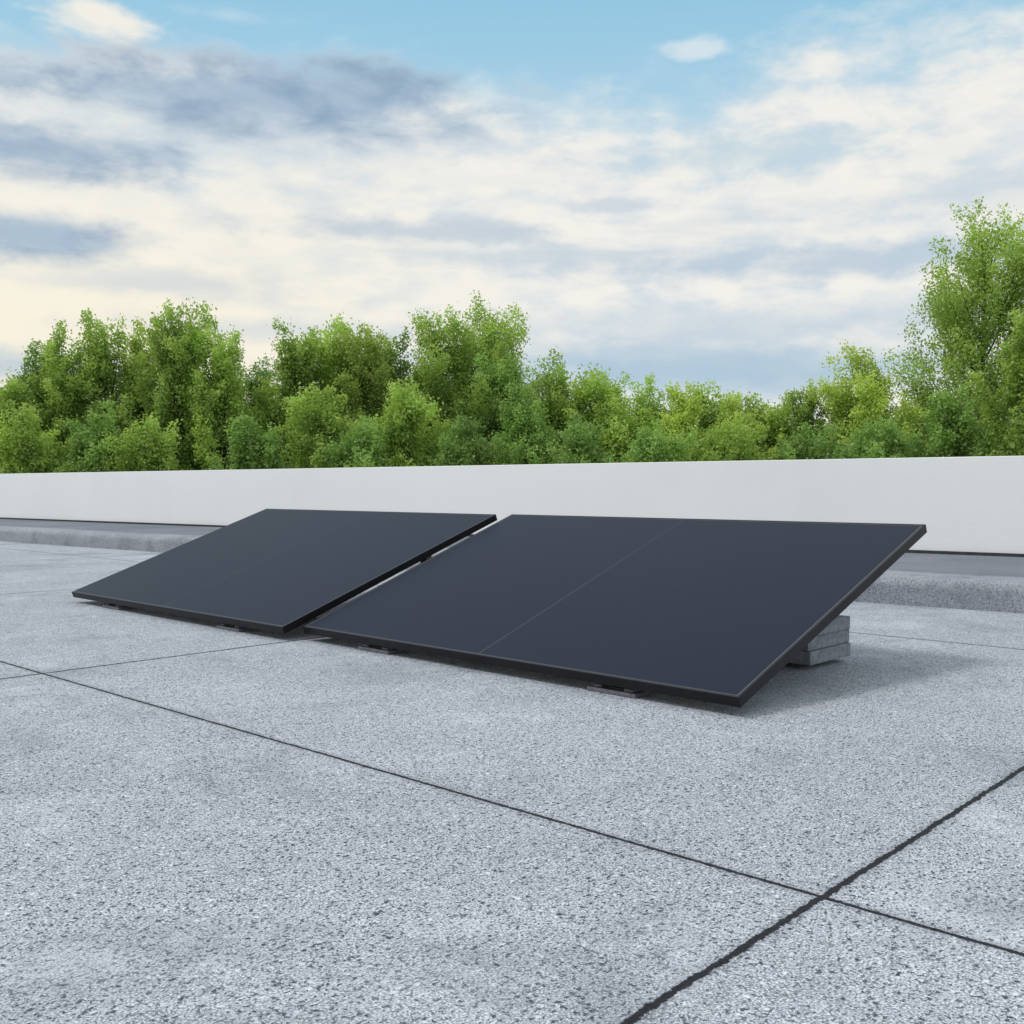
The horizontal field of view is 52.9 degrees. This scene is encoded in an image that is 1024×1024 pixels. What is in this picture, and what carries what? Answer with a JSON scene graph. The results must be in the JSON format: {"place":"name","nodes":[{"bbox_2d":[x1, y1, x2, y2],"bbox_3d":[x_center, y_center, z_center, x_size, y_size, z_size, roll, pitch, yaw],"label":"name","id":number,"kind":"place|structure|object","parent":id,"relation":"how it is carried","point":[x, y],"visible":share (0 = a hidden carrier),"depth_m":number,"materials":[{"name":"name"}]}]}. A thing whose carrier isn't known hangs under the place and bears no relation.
{"place":"outdoors","nodes":[
{"label":"outdoors","id":0,"kind":"place"},
{"bbox_2d":[0,383,1023,458],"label":"woodland","id":1,"kind":"object","parent":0,"point":[517,383],"depth_m":43.08,"materials":[{"name":"green plant"}]},
{"bbox_2d":[0,0,1023,454],"label":"sky","id":2,"kind":"structure","parent":0,"point":[732,193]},
{"label":"ground","id":3,"kind":"structure","parent":0,"visible":0},
{"bbox_2d":[0,367,49,469],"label":"deciduous tree","id":4,"kind":"object","parent":3,"relation":"on","point":[14,391],"visible":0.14,"depth_m":31.18,"materials":[{"name":"green plant"}]},
{"bbox_2d":[0,398,75,473],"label":"deciduous tree","id":5,"kind":"object","parent":3,"relation":"on","point":[29,453],"visible":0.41,"depth_m":27.59,"materials":[{"name":"green plant"}]},
{"bbox_2d":[12,338,74,458],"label":"deciduous tree","id":6,"kind":"object","parent":3,"relation":"on","point":[26,375],"visible":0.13,"depth_m":32.84,"materials":[{"name":"green plant"}]},
{"bbox_2d":[28,319,117,472],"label":"deciduous tree","id":7,"kind":"object","parent":3,"relation":"on","point":[60,366],"visible":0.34,"depth_m":32.23,"materials":[{"name":"green plant"}]},
{"bbox_2d":[43,395,132,472],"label":"deciduous tree","id":8,"kind":"object","parent":3,"relation":"on","point":[87,452],"visible":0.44,"depth_m":27.79,"materials":[{"name":"green plant"}]},
{"bbox_2d":[59,307,150,464],"bbox_3d":[-12.796,-1.432,33.077,3.061,10.422,3.228,-1,2,-38],"label":"deciduous tree","id":9,"kind":"object","parent":3,"relation":"on","point":[109,379],"visible":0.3,"depth_m":32.65,"materials":[{"name":"green plant"}]},
{"bbox_2d":[96,412,183,471],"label":"deciduous tree","id":10,"kind":"object","parent":3,"relation":"on","point":[148,454],"visible":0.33,"depth_m":27.61,"materials":[{"name":"green plant"}]},
{"bbox_2d":[106,316,176,459],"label":"deciduous tree","id":11,"kind":"object","parent":3,"relation":"on","point":[138,345],"visible":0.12,"depth_m":33.50,"materials":[{"name":"green plant"}]},
{"bbox_2d":[114,297,214,470],"bbox_3d":[-10.629,-1.430,32.139,3.236,10.460,3.828,0,1,0],"label":"deciduous tree","id":12,"kind":"object","parent":3,"relation":"on","point":[174,352],"visible":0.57,"depth_m":31.40,"materials":[{"name":"green plant"}]},
{"bbox_2d":[170,366,227,468],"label":"deciduous tree","id":13,"kind":"object","parent":3,"relation":"on","point":[191,429],"visible":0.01,"depth_m":34.54,"materials":[{"name":"green plant"}]},
{"bbox_2d":[173,300,271,469],"bbox_3d":[-8.966,-1.417,31.750,2.798,10.452,3.351,0,1,0],"label":"deciduous tree","id":14,"kind":"object","parent":3,"relation":"on","point":[223,388],"visible":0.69,"depth_m":31.43,"materials":[{"name":"green plant"}]},
{"bbox_2d":[207,411,288,469],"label":"deciduous tree","id":15,"kind":"object","parent":3,"relation":"on","point":[247,452],"visible":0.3,"depth_m":27.73,"materials":[{"name":"green plant"}]},
{"bbox_2d":[218,353,285,463],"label":"deciduous tree","id":16,"kind":"object","parent":3,"relation":"on","point":[255,379],"visible":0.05,"depth_m":34.90,"materials":[{"name":"green plant"}]},
{"bbox_2d":[248,315,348,468],"bbox_3d":[-7.063,-1.246,32.861,3.198,10.059,3.332,-1,2,-36],"label":"deciduous tree","id":17,"kind":"object","parent":3,"relation":"on","point":[308,371],"visible":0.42,"depth_m":32.70,"materials":[{"name":"green plant"}]},
{"bbox_2d":[275,380,373,468],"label":"deciduous tree","id":18,"kind":"object","parent":3,"relation":"on","point":[325,419],"visible":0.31,"depth_m":28.46,"materials":[{"name":"green plant"}]},
{"bbox_2d":[309,311,382,432],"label":"deciduous tree","id":19,"kind":"object","parent":3,"relation":"on","point":[328,376],"visible":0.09,"depth_m":33.28,"materials":[{"name":"green plant"}]},
{"bbox_2d":[314,414,391,467],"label":"deciduous tree","id":20,"kind":"object","parent":3,"relation":"on","point":[363,446],"visible":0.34,"depth_m":27.55,"materials":[{"name":"green plant"}]},
{"bbox_2d":[309,320,419,466],"bbox_3d":[-4.669,-1.193,32.985,3.546,9.947,3.386,0,1,0],"label":"deciduous tree","id":21,"kind":"object","parent":3,"relation":"on","point":[370,367],"visible":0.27,"depth_m":32.16,"materials":[{"name":"green plant"}]},
{"bbox_2d":[359,326,453,465],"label":"deciduous tree","id":22,"kind":"object","parent":3,"relation":"on","point":[400,374],"visible":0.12,"depth_m":33.50,"materials":[{"name":"green plant"}]},
{"bbox_2d":[369,375,460,466],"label":"deciduous tree","id":23,"kind":"object","parent":3,"relation":"on","point":[405,414],"visible":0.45,"depth_m":28.54,"materials":[{"name":"green plant"}]},
{"bbox_2d":[421,411,497,465],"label":"deciduous tree","id":24,"kind":"object","parent":3,"relation":"on","point":[461,451],"visible":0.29,"depth_m":27.65,"materials":[{"name":"green plant"}]},
{"bbox_2d":[402,301,518,458],"bbox_3d":[-2.172,-1.655,35.278,5.180,10.765,5.014,0,1,0],"label":"deciduous tree","id":25,"kind":"object","parent":3,"relation":"on","point":[432,345],"visible":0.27,"depth_m":34.28,"materials":[{"name":"green plant"}]},
{"bbox_2d":[430,290,530,455],"bbox_3d":[-1.330,-2.083,36.054,4.814,11.590,4.860,-1,2,-44],"label":"deciduous tree","id":26,"kind":"object","parent":3,"relation":"on","point":[495,342],"visible":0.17,"depth_m":35.40,"materials":[{"name":"green plant"}]},
{"bbox_2d":[461,347,542,464],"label":"deciduous tree","id":27,"kind":"object","parent":3,"relation":"on","point":[497,378],"visible":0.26,"depth_m":33.70,"materials":[{"name":"green plant"}]},
{"bbox_2d":[0,541,1023,1023],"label":"rooftop deck","id":28,"kind":"structure","parent":3,"relation":"on","point":[206,821],"depth_m":1.62,"materials":[{"name":"concrete"}]},
{"bbox_2d":[72,509,496,633],"bbox_3d":[-1.063,0.218,4.635,1.775,0.429,1.099,1,2,44],"label":"solar panel","id":29,"kind":"object","parent":28,"relation":"on","point":[282,571],"visible":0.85,"depth_m":4.44,"materials":[{"name":"black glass"}]},
{"bbox_2d":[0,519,1023,576],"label":"roof membrane","id":30,"kind":"object","parent":28,"relation":"on","point":[973,564],"visible":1,"depth_m":6.13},
{"bbox_2d":[0,456,1023,556],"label":"parapet wall","id":31,"kind":"structure","parent":28,"relation":"on","point":[965,505],"depth_m":7.98,"materials":[{"name":"white paint"}]},
{"bbox_2d":[0,526,1023,613],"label":"concrete kerb","id":32,"kind":"structure","parent":28,"relation":"on","point":[968,591],"depth_m":4.80,"materials":[{"name":"grey concrete"}]},
{"bbox_2d":[303,514,926,707],"bbox_3d":[0.277,0.246,3.416,1.775,0.429,1.099,1,2,44],"label":"solar panel","id":33,"kind":"object","parent":28,"relation":"on","point":[738,613],"visible":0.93,"depth_m":3.18,"materials":[{"name":"black glass"}]},
{"bbox_2d":[789,642,849,665],"bbox_3d":[0.827,0.428,3.268,0.400,0.041,0.260,1,2,44],"label":"concrete paver","id":34,"kind":"object","parent":28,"relation":"on","point":[816,656],"visible":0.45,"depth_m":3.09,"materials":[{"name":"grey concrete"}]},
{"bbox_2d":[802,629,848,650],"bbox_3d":[0.825,0.386,3.273,0.400,0.041,0.260,1,2,45],"label":"concrete paver","id":35,"kind":"object","parent":34,"relation":"on","point":[828,639],"visible":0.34,"depth_m":3.13,"materials":[{"name":"grey concrete"}]},
{"bbox_2d":[817,615,849,635],"bbox_3d":[0.825,0.345,3.265,0.400,0.041,0.260,1,2,44],"label":"concrete paver","id":36,"kind":"object","parent":35,"relation":"on","point":[839,623],"visible":0.23,"depth_m":3.16,"materials":[{"name":"grey concrete"}]},
{"bbox_2d":[486,382,561,464],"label":"deciduous tree","id":37,"kind":"object","parent":3,"relation":"on","point":[522,433],"visible":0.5,"depth_m":29.75,"materials":[{"name":"green plant"}]},
{"bbox_2d":[516,345,607,463],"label":"deciduous tree","id":38,"kind":"object","parent":3,"relation":"on","point":[557,396],"visible":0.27,"depth_m":32.36,"materials":[{"name":"green plant"}]},
{"bbox_2d":[523,411,619,463],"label":"deciduous tree","id":39,"kind":"object","parent":3,"relation":"on","point":[586,449],"visible":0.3,"depth_m":27.60,"materials":[{"name":"green plant"}]},
{"bbox_2d":[561,363,664,462],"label":"deciduous tree","id":40,"kind":"object","parent":3,"relation":"on","point":[611,400],"visible":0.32,"depth_m":31.94,"materials":[{"name":"green plant"}]},
{"bbox_2d":[612,419,700,462],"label":"deciduous tree","id":41,"kind":"object","parent":3,"relation":"on","point":[653,448],"visible":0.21,"depth_m":27.43,"materials":[{"name":"green plant"}]},
{"bbox_2d":[616,373,698,459],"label":"deciduous tree","id":42,"kind":"object","parent":3,"relation":"on","point":[641,400],"visible":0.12,"depth_m":32.52,"materials":[{"name":"green plant"}]},
{"bbox_2d":[656,379,706,461],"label":"deciduous tree","id":43,"kind":"object","parent":3,"relation":"on","point":[686,415],"visible":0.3,"depth_m":30.90,"materials":[{"name":"green plant"}]},
{"bbox_2d":[686,379,750,452],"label":"deciduous tree","id":44,"kind":"object","parent":3,"relation":"on","point":[711,409],"visible":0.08,"depth_m":32.47,"materials":[{"name":"green plant"}]},
{"bbox_2d":[679,410,771,461],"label":"deciduous tree","id":45,"kind":"object","parent":3,"relation":"on","point":[736,448],"visible":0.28,"depth_m":27.62,"materials":[{"name":"green plant"}]},
{"bbox_2d":[706,389,780,459],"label":"deciduous tree","id":46,"kind":"object","parent":3,"relation":"on","point":[728,408],"visible":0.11,"depth_m":30.69,"materials":[{"name":"green plant"}]},
{"bbox_2d":[737,391,797,459],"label":"deciduous tree","id":47,"kind":"object","parent":3,"relation":"on","point":[778,423],"visible":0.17,"depth_m":32.49,"materials":[{"name":"green plant"}]},
{"bbox_2d":[771,381,830,459],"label":"deciduous tree","id":48,"kind":"object","parent":3,"relation":"on","point":[800,412],"visible":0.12,"depth_m":31.66,"materials":[{"name":"green plant"}]},
{"bbox_2d":[775,420,851,459],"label":"deciduous tree","id":49,"kind":"object","parent":3,"relation":"on","point":[815,448],"visible":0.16,"depth_m":27.55,"materials":[{"name":"green plant"}]},
{"bbox_2d":[803,339,929,458],"bbox_3d":[10.764,-0.710,30.878,3.848,9.079,3.932,0,1,0],"label":"deciduous tree","id":50,"kind":"object","parent":3,"relation":"on","point":[847,407],"visible":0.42,"depth_m":30.79,"materials":[{"name":"green plant"}]},
{"bbox_2d":[837,413,916,458],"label":"deciduous tree","id":51,"kind":"object","parent":3,"relation":"on","point":[870,447],"visible":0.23,"depth_m":27.74,"materials":[{"name":"green plant"}]},
{"bbox_2d":[891,400,932,456],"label":"deciduous tree","id":52,"kind":"object","parent":3,"relation":"on","point":[914,427],"visible":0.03,"depth_m":34.71,"materials":[{"name":"green plant"}]},
{"bbox_2d":[903,381,994,457],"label":"deciduous tree","id":53,"kind":"object","parent":3,"relation":"on","point":[953,435],"visible":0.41,"depth_m":27.69,"materials":[{"name":"green plant"}]},
{"bbox_2d":[880,196,1023,456],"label":"deciduous tree","id":54,"kind":"object","parent":3,"relation":"on","point":[957,322],"visible":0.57,"depth_m":31.13,"materials":[{"name":"green plant"}]},
{"bbox_2d":[960,303,1023,455],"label":"deciduous tree","id":55,"kind":"object","parent":3,"relation":"on","point":[1012,399],"visible":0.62,"depth_m":26.72,"materials":[{"name":"green plant"}]}
]}

